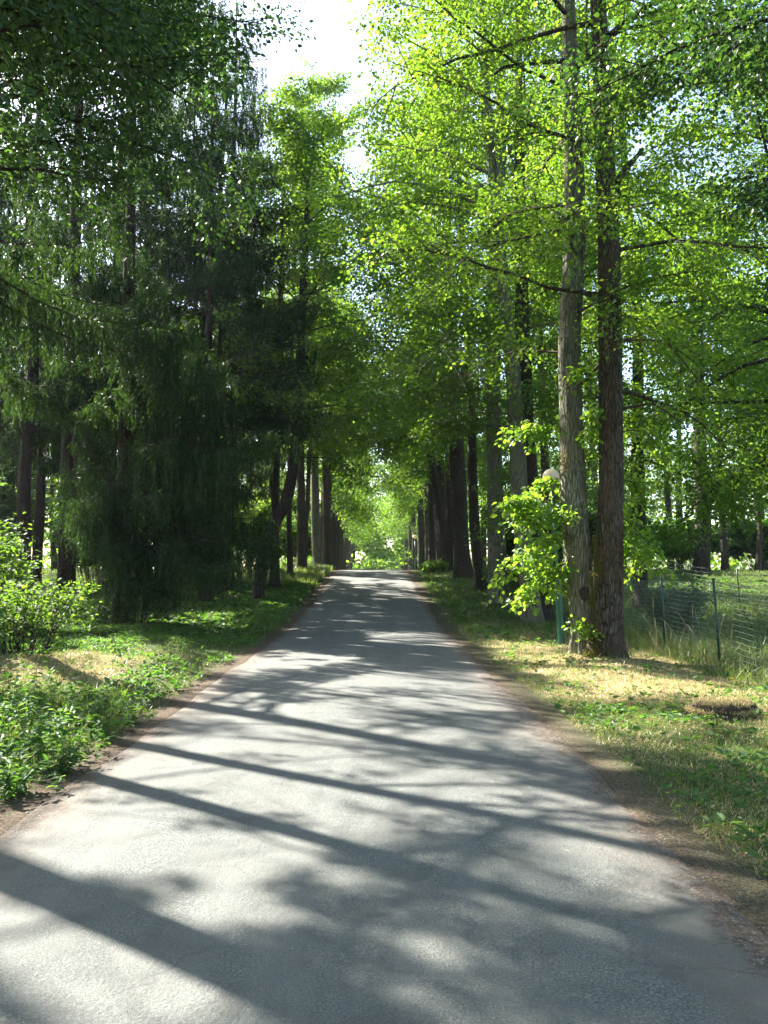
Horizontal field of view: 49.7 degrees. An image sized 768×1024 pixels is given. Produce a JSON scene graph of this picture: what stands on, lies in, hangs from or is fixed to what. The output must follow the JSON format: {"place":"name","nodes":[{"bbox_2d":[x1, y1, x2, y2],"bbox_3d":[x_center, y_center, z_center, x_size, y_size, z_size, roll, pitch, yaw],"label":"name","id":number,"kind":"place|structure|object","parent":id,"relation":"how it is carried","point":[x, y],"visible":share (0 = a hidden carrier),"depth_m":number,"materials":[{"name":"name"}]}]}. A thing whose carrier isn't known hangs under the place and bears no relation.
{"place":"outdoors","nodes":[
{"label":"outdoors","id":0,"kind":"place"},
{"bbox_2d":[0,569,767,1023],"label":"road","id":1,"kind":"structure","parent":0,"point":[298,813],"depth_m":4.26,"materials":[{"name":"asphalt"}]},
{"bbox_2d":[0,568,767,938],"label":"ground","id":2,"kind":"structure","parent":0,"point":[630,786],"depth_m":7.82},
{"bbox_2d":[0,512,43,627],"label":"leafy bush","id":3,"kind":"object","parent":2,"relation":"on","point":[6,569],"visible":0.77,"depth_m":16.36,"materials":[{"name":"green plant"}]},
{"bbox_2d":[0,530,44,606],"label":"leafy bush","id":4,"kind":"object","parent":2,"relation":"on","point":[19,546],"visible":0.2,"depth_m":19.25,"materials":[{"name":"green plant"}]},
{"bbox_2d":[0,761,46,798],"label":"weed plant","id":5,"kind":"object","parent":2,"relation":"on","point":[26,776],"visible":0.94,"depth_m":5.72,"materials":[{"name":"green plant"}]},
{"bbox_2d":[0,658,46,717],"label":"weed plant","id":6,"kind":"object","parent":2,"relation":"on","point":[23,698],"visible":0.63,"depth_m":8.48,"materials":[{"name":"green plant"}]},
{"bbox_2d":[0,459,54,558],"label":"leafy bush","id":7,"kind":"object","parent":2,"relation":"on","point":[8,495],"visible":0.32,"depth_m":33.88,"materials":[{"name":"green plant"}]},
{"bbox_2d":[0,69,64,560],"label":"spruce tree","id":8,"kind":"object","parent":2,"relation":"on","point":[9,351],"visible":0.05,"depth_m":36.67,"materials":[{"name":"green plant"}]},
{"bbox_2d":[0,708,68,764],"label":"weed plant","id":9,"kind":"object","parent":2,"relation":"on","point":[37,739],"visible":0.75,"depth_m":6.65,"materials":[{"name":"green plant"}]},
{"bbox_2d":[0,672,68,729],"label":"weed plant","id":10,"kind":"object","parent":2,"relation":"on","point":[31,709],"visible":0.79,"depth_m":8.09,"materials":[{"name":"green plant"}]},
{"bbox_2d":[0,171,87,529],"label":"spruce tree","id":11,"kind":"object","parent":2,"relation":"on","point":[2,399],"visible":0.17,"depth_m":27.62,"materials":[{"name":"green plant"}]},
{"bbox_2d":[10,699,80,752],"bbox_3d":[-2.925,1.870,7.178,0.661,0.438,0.521,3,-5,-36],"label":"weed plant","id":12,"kind":"object","parent":2,"relation":"on","point":[71,705],"visible":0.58,"depth_m":7.25,"materials":[{"name":"green plant"}]},
{"bbox_2d":[0,28,103,587],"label":"spruce tree","id":13,"kind":"object","parent":2,"relation":"on","point":[39,532],"visible":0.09,"depth_m":32.87,"materials":[{"name":"green plant"}]},
{"bbox_2d":[0,570,106,656],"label":"leafy bush","id":14,"kind":"object","parent":2,"relation":"on","point":[17,604],"visible":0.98,"depth_m":14.17,"materials":[{"name":"green plant"}]},
{"bbox_2d":[19,170,87,570],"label":"spruce tree","id":15,"kind":"object","parent":2,"relation":"on","point":[52,544],"visible":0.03,"depth_m":43.76,"materials":[{"name":"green plant"}]},
{"bbox_2d":[0,80,109,456],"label":"spruce tree","id":16,"kind":"object","parent":2,"relation":"on","point":[4,227],"visible":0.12,"depth_m":30.15,"materials":[{"name":"green plant"}]},
{"bbox_2d":[31,728,92,773],"bbox_3d":[-2.468,1.875,6.504,0.472,0.331,0.469,-2,-4,32],"label":"weed plant","id":17,"kind":"object","parent":2,"relation":"on","point":[73,758],"visible":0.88,"depth_m":6.40,"materials":[{"name":"green plant"}]},
{"bbox_2d":[0,59,145,597],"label":"spruce tree","id":18,"kind":"object","parent":2,"relation":"on","point":[24,458],"visible":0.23,"depth_m":28.13,"materials":[{"name":"green plant"}]},
{"bbox_2d":[41,693,114,730],"bbox_3d":[-2.952,1.950,7.953,0.665,0.359,0.548,0,-4,0],"label":"weed plant","id":19,"kind":"object","parent":2,"relation":"on","point":[89,710],"visible":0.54,"depth_m":7.84,"materials":[{"name":"green plant"}]},
{"bbox_2d":[0,677,157,795],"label":"verge weeds","id":20,"kind":"object","parent":2,"relation":"on","point":[15,759],"visible":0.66,"depth_m":7.25,"materials":[{"name":"green plant"}]},
{"bbox_2d":[0,22,187,389],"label":"spruce tree","id":21,"kind":"object","parent":2,"relation":"on","point":[53,316],"visible":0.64,"depth_m":17.13,"materials":[{"name":"green plant"}]},
{"bbox_2d":[44,492,143,593],"bbox_3d":[-10.853,1.204,31.222,3.946,3.906,4.532,0,-4,0],"label":"leafy bush","id":22,"kind":"object","parent":2,"relation":"on","point":[89,563],"visible":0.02,"depth_m":30.87,"materials":[{"name":"green plant"}]},
{"bbox_2d":[81,693,138,719],"bbox_3d":[-2.861,2.019,8.582,0.512,0.293,0.462,3,-5,-37],"label":"weed plant","id":23,"kind":"object","parent":2,"relation":"on","point":[112,702],"visible":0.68,"depth_m":8.57,"materials":[{"name":"green plant"}]},
{"bbox_2d":[81,81,197,477],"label":"spruce tree","id":24,"kind":"object","parent":2,"relation":"on","point":[139,252],"visible":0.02,"depth_m":34.97,"materials":[{"name":"green plant"}]},
{"bbox_2d":[0,0,282,594],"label":"spruce tree","id":25,"kind":"object","parent":2,"relation":"on","point":[145,221],"visible":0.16,"depth_m":30.17,"materials":[{"name":"green plant"}]},
{"bbox_2d":[0,0,284,615],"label":"spruce tree","id":26,"kind":"object","parent":2,"relation":"on","point":[76,404],"visible":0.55,"depth_m":20.91,"materials":[{"name":"green plant"}]},
{"bbox_2d":[0,0,284,260],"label":"maple tree","id":27,"kind":"object","parent":2,"relation":"on","point":[93,171],"visible":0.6,"depth_m":11.27,"materials":[{"name":"green plant"}]},
{"bbox_2d":[0,0,301,219],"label":"maple tree","id":28,"kind":"object","parent":2,"relation":"on","point":[118,39],"visible":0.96,"depth_m":8.67,"materials":[{"name":"green plant"}]},
{"bbox_2d":[0,0,316,263],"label":"maple tree","id":29,"kind":"object","parent":2,"relation":"on","point":[32,128],"visible":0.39,"depth_m":12.49,"materials":[{"name":"green plant"}]},
{"bbox_2d":[56,0,311,628],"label":"spruce tree","id":30,"kind":"object","parent":2,"relation":"on","point":[173,471],"visible":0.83,"depth_m":19.41,"materials":[{"name":"green plant"}]},
{"bbox_2d":[97,105,282,538],"bbox_3d":[-7.972,-7.913,36.007,7.520,22.114,5.631,-1,-4,19],"label":"spruce tree","id":31,"kind":"object","parent":2,"relation":"on","point":[259,495],"visible":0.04,"depth_m":36.65,"materials":[{"name":"green plant"}]},
{"bbox_2d":[80,1,316,576],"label":"spruce tree","id":32,"kind":"object","parent":2,"relation":"on","point":[143,236],"visible":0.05,"depth_m":33.75,"materials":[{"name":"green plant"}]},
{"bbox_2d":[189,197,276,601],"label":"spruce tree","id":33,"kind":"object","parent":2,"relation":"on","point":[223,302],"visible":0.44,"depth_m":27.95,"materials":[{"name":"green plant"}]},
{"bbox_2d":[137,0,333,601],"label":"spruce tree","id":34,"kind":"object","parent":2,"relation":"on","point":[249,319],"visible":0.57,"depth_m":28.47,"materials":[{"name":"green plant"}]},
{"bbox_2d":[136,9,337,586],"bbox_3d":[-5.897,-8.367,32.221,8.210,23.104,8.353,0,-4,0],"label":"spruce tree","id":35,"kind":"object","parent":2,"relation":"on","point":[203,322],"visible":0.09,"depth_m":31.49,"materials":[{"name":"green plant"}]},
{"bbox_2d":[161,0,348,591],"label":"spruce tree","id":36,"kind":"object","parent":2,"relation":"on","point":[287,330],"visible":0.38,"depth_m":30.52,"materials":[{"name":"green plant"}]},
{"bbox_2d":[228,153,288,567],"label":"spruce tree","id":37,"kind":"object","parent":2,"relation":"on","point":[255,484],"visible":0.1,"depth_m":46.91,"materials":[{"name":"green plant"}]},
{"bbox_2d":[234,492,284,574],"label":"leafy bush","id":38,"kind":"object","parent":2,"relation":"on","point":[261,509],"visible":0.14,"depth_m":40.23,"materials":[{"name":"green plant"}]},
{"bbox_2d":[241,291,320,567],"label":"spruce tree","id":39,"kind":"object","parent":2,"relation":"on","point":[270,486],"visible":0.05,"depth_m":58.12,"materials":[{"name":"green plant"}]},
{"bbox_2d":[279,517,311,564],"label":"leafy bush","id":40,"kind":"object","parent":2,"relation":"on","point":[294,539],"visible":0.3,"depth_m":53.07,"materials":[{"name":"green plant"}]},
{"bbox_2d":[212,145,380,587],"bbox_3d":[-4.087,-6.150,34.796,8.023,18.788,7.292,2,-5,-33],"label":"lime tree","id":41,"kind":"object","parent":2,"relation":"on","point":[275,581],"visible":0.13,"depth_m":34.11,"materials":[{"name":"green plant"}]},
{"bbox_2d":[227,157,381,574],"bbox_3d":[-4.105,-6.689,38.913,7.963,19.793,7.351,2,-4,-32],"label":"lime tree","id":42,"kind":"object","parent":2,"relation":"on","point":[290,569],"visible":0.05,"depth_m":38.44,"materials":[{"name":"green plant"}]},
{"bbox_2d":[176,85,434,601],"bbox_3d":[-2.671,-6.137,29.237,9.183,18.818,9.120,0,-4,0],"label":"lime tree","id":43,"kind":"object","parent":2,"relation":"on","point":[301,143],"visible":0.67,"depth_m":28.92,"materials":[{"name":"green plant"}]},
{"bbox_2d":[237,56,403,570],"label":"lime tree","id":44,"kind":"object","parent":2,"relation":"on","point":[326,87],"visible":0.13,"depth_m":43.55,"materials":[{"name":"green plant"}]},
{"bbox_2d":[263,296,393,532],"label":"lime tree","id":45,"kind":"object","parent":2,"relation":"on","point":[347,493],"visible":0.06,"depth_m":61.97,"materials":[{"name":"green plant"}]},
{"bbox_2d":[283,279,374,566],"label":"lime tree","id":46,"kind":"object","parent":2,"relation":"on","point":[321,553],"visible":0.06,"depth_m":50.28,"materials":[{"name":"plant"}]},
{"bbox_2d":[296,346,377,568],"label":"lime tree","id":47,"kind":"object","parent":2,"relation":"on","point":[333,532],"visible":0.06,"depth_m":67.86,"materials":[{"name":"green plant"}]},
{"bbox_2d":[279,265,409,542],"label":"lime tree","id":48,"kind":"object","parent":2,"relation":"on","point":[349,501],"visible":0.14,"depth_m":57.50,"materials":[{"name":"green plant"}]},
{"bbox_2d":[305,421,385,569],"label":"lime tree","id":49,"kind":"object","parent":2,"relation":"on","point":[338,523],"visible":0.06,"depth_m":74.97,"materials":[{"name":"green plant"}]},
{"bbox_2d":[310,460,390,569],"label":"lime tree","id":50,"kind":"object","parent":2,"relation":"on","point":[345,551],"visible":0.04,"depth_m":91.94,"materials":[{"name":"green plant"}]},
{"bbox_2d":[309,456,395,569],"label":"lime tree","id":51,"kind":"object","parent":2,"relation":"on","point":[357,537],"visible":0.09,"depth_m":83.43,"materials":[{"name":"green plant"}]},
{"bbox_2d":[0,562,767,875],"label":"grass","id":52,"kind":"structure","parent":2,"relation":"on","point":[314,573],"depth_m":13.36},
{"bbox_2d":[0,569,767,1023],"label":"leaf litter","id":53,"kind":"object","parent":2,"relation":"on","point":[482,745],"visible":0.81,"depth_m":6.39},
{"bbox_2d":[0,575,767,874],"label":"weeds","id":54,"kind":"object","parent":2,"relation":"on","point":[128,633],"visible":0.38,"depth_m":14.53,"materials":[{"name":"green plant"}]},
{"bbox_2d":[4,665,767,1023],"bbox_3d":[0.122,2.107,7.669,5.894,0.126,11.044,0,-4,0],"label":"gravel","id":55,"kind":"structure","parent":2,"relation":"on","point":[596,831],"depth_m":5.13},
{"bbox_2d":[368,450,427,562],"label":"lime tree","id":56,"kind":"object","parent":2,"relation":"on","point":[425,512],"visible":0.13,"depth_m":69.82,"materials":[{"name":"green plant"}]},
{"bbox_2d":[377,462,418,569],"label":"lime tree","id":57,"kind":"object","parent":2,"relation":"on","point":[416,506],"visible":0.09,"depth_m":84.61,"materials":[{"name":"green plant"}]},
{"bbox_2d":[373,463,424,569],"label":"lime tree","id":58,"kind":"object","parent":2,"relation":"on","point":[398,531],"visible":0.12,"depth_m":120.47,"materials":[{"name":"green plant"}]},
{"bbox_2d":[31,425,767,569],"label":"woodland","id":59,"kind":"object","parent":2,"relation":"on","point":[390,559],"visible":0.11,"depth_m":128.15,"materials":[{"name":"green plant"}]},
{"bbox_2d":[375,445,424,569],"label":"lime tree","id":60,"kind":"object","parent":2,"relation":"on","point":[414,543],"visible":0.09,"depth_m":94.63,"materials":[{"name":"green plant"}]},
{"bbox_2d":[376,480,424,569],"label":"lime tree","id":61,"kind":"object","parent":2,"relation":"on","point":[409,536],"visible":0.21,"depth_m":106.66,"materials":[{"name":"green plant"}]},
{"bbox_2d":[335,218,485,571],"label":"lime tree","id":62,"kind":"object","parent":2,"relation":"on","point":[444,534],"visible":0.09,"depth_m":45.48,"materials":[{"name":"green plant"}]},
{"bbox_2d":[371,464,467,569],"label":"lime tree","id":63,"kind":"object","parent":2,"relation":"on","point":[421,530],"visible":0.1,"depth_m":76.79,"materials":[{"name":"green plant"}]},
{"bbox_2d":[370,264,486,561],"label":"lime tree","id":64,"kind":"object","parent":2,"relation":"on","point":[441,477],"visible":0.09,"depth_m":53.67,"materials":[{"name":"green plant"}]},
{"bbox_2d":[378,262,483,561],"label":"lime tree","id":65,"kind":"object","parent":2,"relation":"on","point":[431,531],"visible":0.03,"depth_m":64.02,"materials":[{"name":"green plant"}]},
{"bbox_2d":[381,322,482,560],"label":"lime tree","id":66,"kind":"object","parent":2,"relation":"on","point":[428,474],"visible":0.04,"depth_m":58.39,"materials":[{"name":"green plant"}]},
{"bbox_2d":[317,124,550,578],"bbox_3d":[3.051,-8.030,40.609,11.625,22.887,10.738,-3,-5,34],"label":"lime tree","id":67,"kind":"object","parent":2,"relation":"on","point":[463,566],"visible":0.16,"depth_m":39.56,"materials":[{"name":"green plant"}]},
{"bbox_2d":[419,558,449,572],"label":"leafy bush","id":68,"kind":"object","parent":2,"relation":"on","point":[435,566],"visible":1,"depth_m":44.13,"materials":[{"name":"green plant"}]},
{"bbox_2d":[370,286,505,553],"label":"lime tree","id":69,"kind":"object","parent":2,"relation":"on","point":[448,500],"visible":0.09,"depth_m":48.88,"materials":[{"name":"green plant"}]},
{"bbox_2d":[321,42,592,591],"bbox_3d":[3.246,-7.836,33.217,10.745,22.283,9.886,1,-4,-21],"label":"lime tree","id":70,"kind":"object","parent":2,"relation":"on","point":[477,559],"visible":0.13,"depth_m":33.26,"materials":[{"name":"green plant"}]},
{"bbox_2d":[278,0,691,606],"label":"lime tree","id":71,"kind":"object","parent":2,"relation":"on","point":[496,552],"visible":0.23,"depth_m":27.87,"materials":[{"name":"green plant"}]},
{"bbox_2d":[467,403,509,566],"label":"lime tree","id":72,"kind":"object","parent":2,"relation":"on","point":[483,503],"visible":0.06,"depth_m":77.73,"materials":[{"name":"brown plant"}]},
{"bbox_2d":[269,0,741,624],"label":"lime tree","id":73,"kind":"object","parent":2,"relation":"on","point":[523,470],"visible":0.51,"depth_m":22.88,"materials":[{"name":"green plant"}]},
{"bbox_2d":[467,368,558,503],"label":"lime tree","id":74,"kind":"object","parent":2,"relation":"on","point":[506,460],"visible":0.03,"depth_m":62.06,"materials":[{"name":"green plant"}]},
{"bbox_2d":[479,506,561,557],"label":"leafy bush","id":75,"kind":"object","parent":2,"relation":"on","point":[510,545],"visible":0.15,"depth_m":44.89,"materials":[{"name":"green plant"}]},
{"bbox_2d":[444,254,598,507],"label":"lime tree","id":76,"kind":"object","parent":2,"relation":"on","point":[506,450],"visible":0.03,"depth_m":54.35,"materials":[{"name":"green plant"}]},
{"bbox_2d":[497,540,564,599],"bbox_3d":[5.021,1.949,27.191,2.370,2.448,2.487,2,-4,-28],"label":"leafy bush","id":77,"kind":"object","parent":2,"relation":"on","point":[516,584],"visible":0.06,"depth_m":26.90,"materials":[{"name":"green plant"}]},
{"bbox_2d":[459,156,630,536],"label":"lime tree","id":78,"kind":"object","parent":2,"relation":"on","point":[544,468],"visible":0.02,"depth_m":41.13,"materials":[{"name":"green plant"}]},
{"bbox_2d":[334,0,767,658],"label":"double trunk lime","id":79,"kind":"object","parent":2,"relation":"on","point":[596,618],"visible":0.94,"depth_m":14.21,"materials":[{"name":"green plant"}]},
{"bbox_2d":[542,469,564,644],"bbox_3d":[3.520,0.922,17.316,0.384,3.672,0.360,3,-5,-40],"label":"street lamp","id":80,"kind":"object","parent":2,"relation":"on","point":[553,473],"visible":0.47,"depth_m":17.19,"materials":[{"name":"metal"}]},
{"bbox_2d":[460,88,676,418],"bbox_3d":[7.865,-7.886,34.634,9.482,22.429,8.461,0,-4,0],"label":"lime tree","id":81,"kind":"object","parent":2,"relation":"on","point":[553,284],"visible":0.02,"depth_m":34.22,"materials":[{"name":"green plant"}]},
{"bbox_2d":[549,507,630,572],"bbox_3d":[10.268,1.435,41.102,4.501,3.842,4.383,3,-5,-38],"label":"leafy bush","id":82,"kind":"object","parent":2,"relation":"on","point":[592,514],"visible":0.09,"depth_m":39.68,"materials":[{"name":"green plant"}]},
{"bbox_2d":[538,284,642,511],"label":"lime tree","id":83,"kind":"object","parent":2,"relation":"on","point":[591,492],"visible":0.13,"depth_m":44.76,"materials":[{"name":"green plant"}]},
{"bbox_2d":[534,288,665,566],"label":"lime tree","id":84,"kind":"object","parent":2,"relation":"on","point":[595,470],"visible":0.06,"depth_m":59.91,"materials":[{"name":"green plant"}]},
{"bbox_2d":[491,0,767,310],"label":"maple tree","id":85,"kind":"object","parent":2,"relation":"on","point":[735,57],"visible":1,"depth_m":10.88,"materials":[{"name":"green plant"}]},
{"bbox_2d":[508,0,767,611],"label":"lime tree","id":86,"kind":"object","parent":2,"relation":"on","point":[644,577],"visible":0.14,"depth_m":26.87,"materials":[{"name":"green plant"}]},
{"bbox_2d":[544,0,767,636],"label":"lime tree","id":87,"kind":"object","parent":2,"relation":"on","point":[753,411],"visible":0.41,"depth_m":20.41,"materials":[{"name":"green plant"}]},
{"bbox_2d":[624,510,692,570],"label":"leafy bush","id":88,"kind":"object","parent":2,"relation":"on","point":[650,522],"visible":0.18,"depth_m":43.81,"materials":[{"name":"green plant"}]},
{"bbox_2d":[623,296,713,569],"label":"lime tree","id":89,"kind":"object","parent":2,"relation":"on","point":[668,501],"visible":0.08,"depth_m":62.19,"materials":[{"name":"green plant"}]},
{"bbox_2d":[627,572,716,638],"bbox_3d":[6.252,2.058,17.768,1.774,1.542,1.863,2,-4,-23],"label":"leafy bush","id":90,"kind":"object","parent":2,"relation":"on","point":[654,611],"visible":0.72,"depth_m":17.47,"materials":[{"name":"green plant"}]},
{"bbox_2d":[592,560,767,610],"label":"wire fence","id":91,"kind":"object","parent":2,"relation":"on","point":[676,571],"visible":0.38,"depth_m":27.77,"materials":[{"name":"metal"}]},
{"bbox_2d":[593,576,767,680],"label":"wire fence","id":92,"kind":"object","parent":2,"relation":"on","point":[717,617],"visible":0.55,"depth_m":13.44,"materials":[{"name":"metal"}]},
{"bbox_2d":[629,377,732,568],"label":"lime tree","id":93,"kind":"object","parent":2,"relation":"on","point":[660,511],"visible":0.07,"depth_m":74.18,"materials":[{"name":"green plant"}]},
{"bbox_2d":[630,604,733,664],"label":"seed grass","id":94,"kind":"structure","parent":2,"relation":"on","point":[685,640],"depth_m":13.91,"materials":[{"name":"plant"}]},
{"bbox_2d":[622,82,767,535],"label":"lime tree","id":95,"kind":"object","parent":2,"relation":"on","point":[763,346],"visible":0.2,"depth_m":25.57,"materials":[{"name":"green plant"}]},
{"bbox_2d":[658,514,737,569],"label":"leafy bush","id":96,"kind":"object","parent":2,"relation":"on","point":[715,547],"visible":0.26,"depth_m":48.59,"materials":[{"name":"green plant"}]},
{"bbox_2d":[641,177,767,573],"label":"lime tree","id":97,"kind":"object","parent":2,"relation":"on","point":[701,560],"visible":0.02,"depth_m":43.32,"materials":[{"name":"green plant"}]},
{"bbox_2d":[644,281,767,570],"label":"lime tree","id":98,"kind":"object","parent":2,"relation":"on","point":[725,565],"visible":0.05,"depth_m":46.58,"materials":[{"name":"green plant"}]},
{"bbox_2d":[682,695,761,722],"bbox_3d":[3.619,2.096,8.809,0.896,0.260,0.695,0,-4,0],"label":"pile","id":99,"kind":"object","parent":2,"relation":"on","point":[731,708],"visible":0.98,"depth_m":8.66,"materials":[{"name":"brown plant"}]},
{"bbox_2d":[683,315,767,569],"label":"lime tree","id":100,"kind":"object","parent":2,"relation":"on","point":[758,558],"visible":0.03,"depth_m":46.46,"materials":[{"name":"green plant"}]},
{"bbox_2d":[692,321,767,569],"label":"lime tree","id":101,"kind":"object","parent":2,"relation":"on","point":[762,515],"visible":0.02,"depth_m":60.27,"materials":[{"name":"green plant"}]},
{"bbox_2d":[709,233,767,499],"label":"lime tree","id":102,"kind":"object","parent":2,"relation":"on","point":[759,376],"visible":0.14,"depth_m":32.80,"materials":[{"name":"green plant"}]},
{"bbox_2d":[726,512,767,569],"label":"leafy bush","id":103,"kind":"object","parent":2,"relation":"on","point":[745,543],"visible":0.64,"depth_m":49.62,"materials":[{"name":"green plant"}]},
{"bbox_2d":[0,625,767,887],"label":"dry grass","id":104,"kind":"structure","parent":0,"point":[577,677],"depth_m":11.07,"materials":[{"name":"plant"}]},
{"bbox_2d":[0,0,767,568],"label":"sky","id":105,"kind":"structure","parent":0,"point":[333,47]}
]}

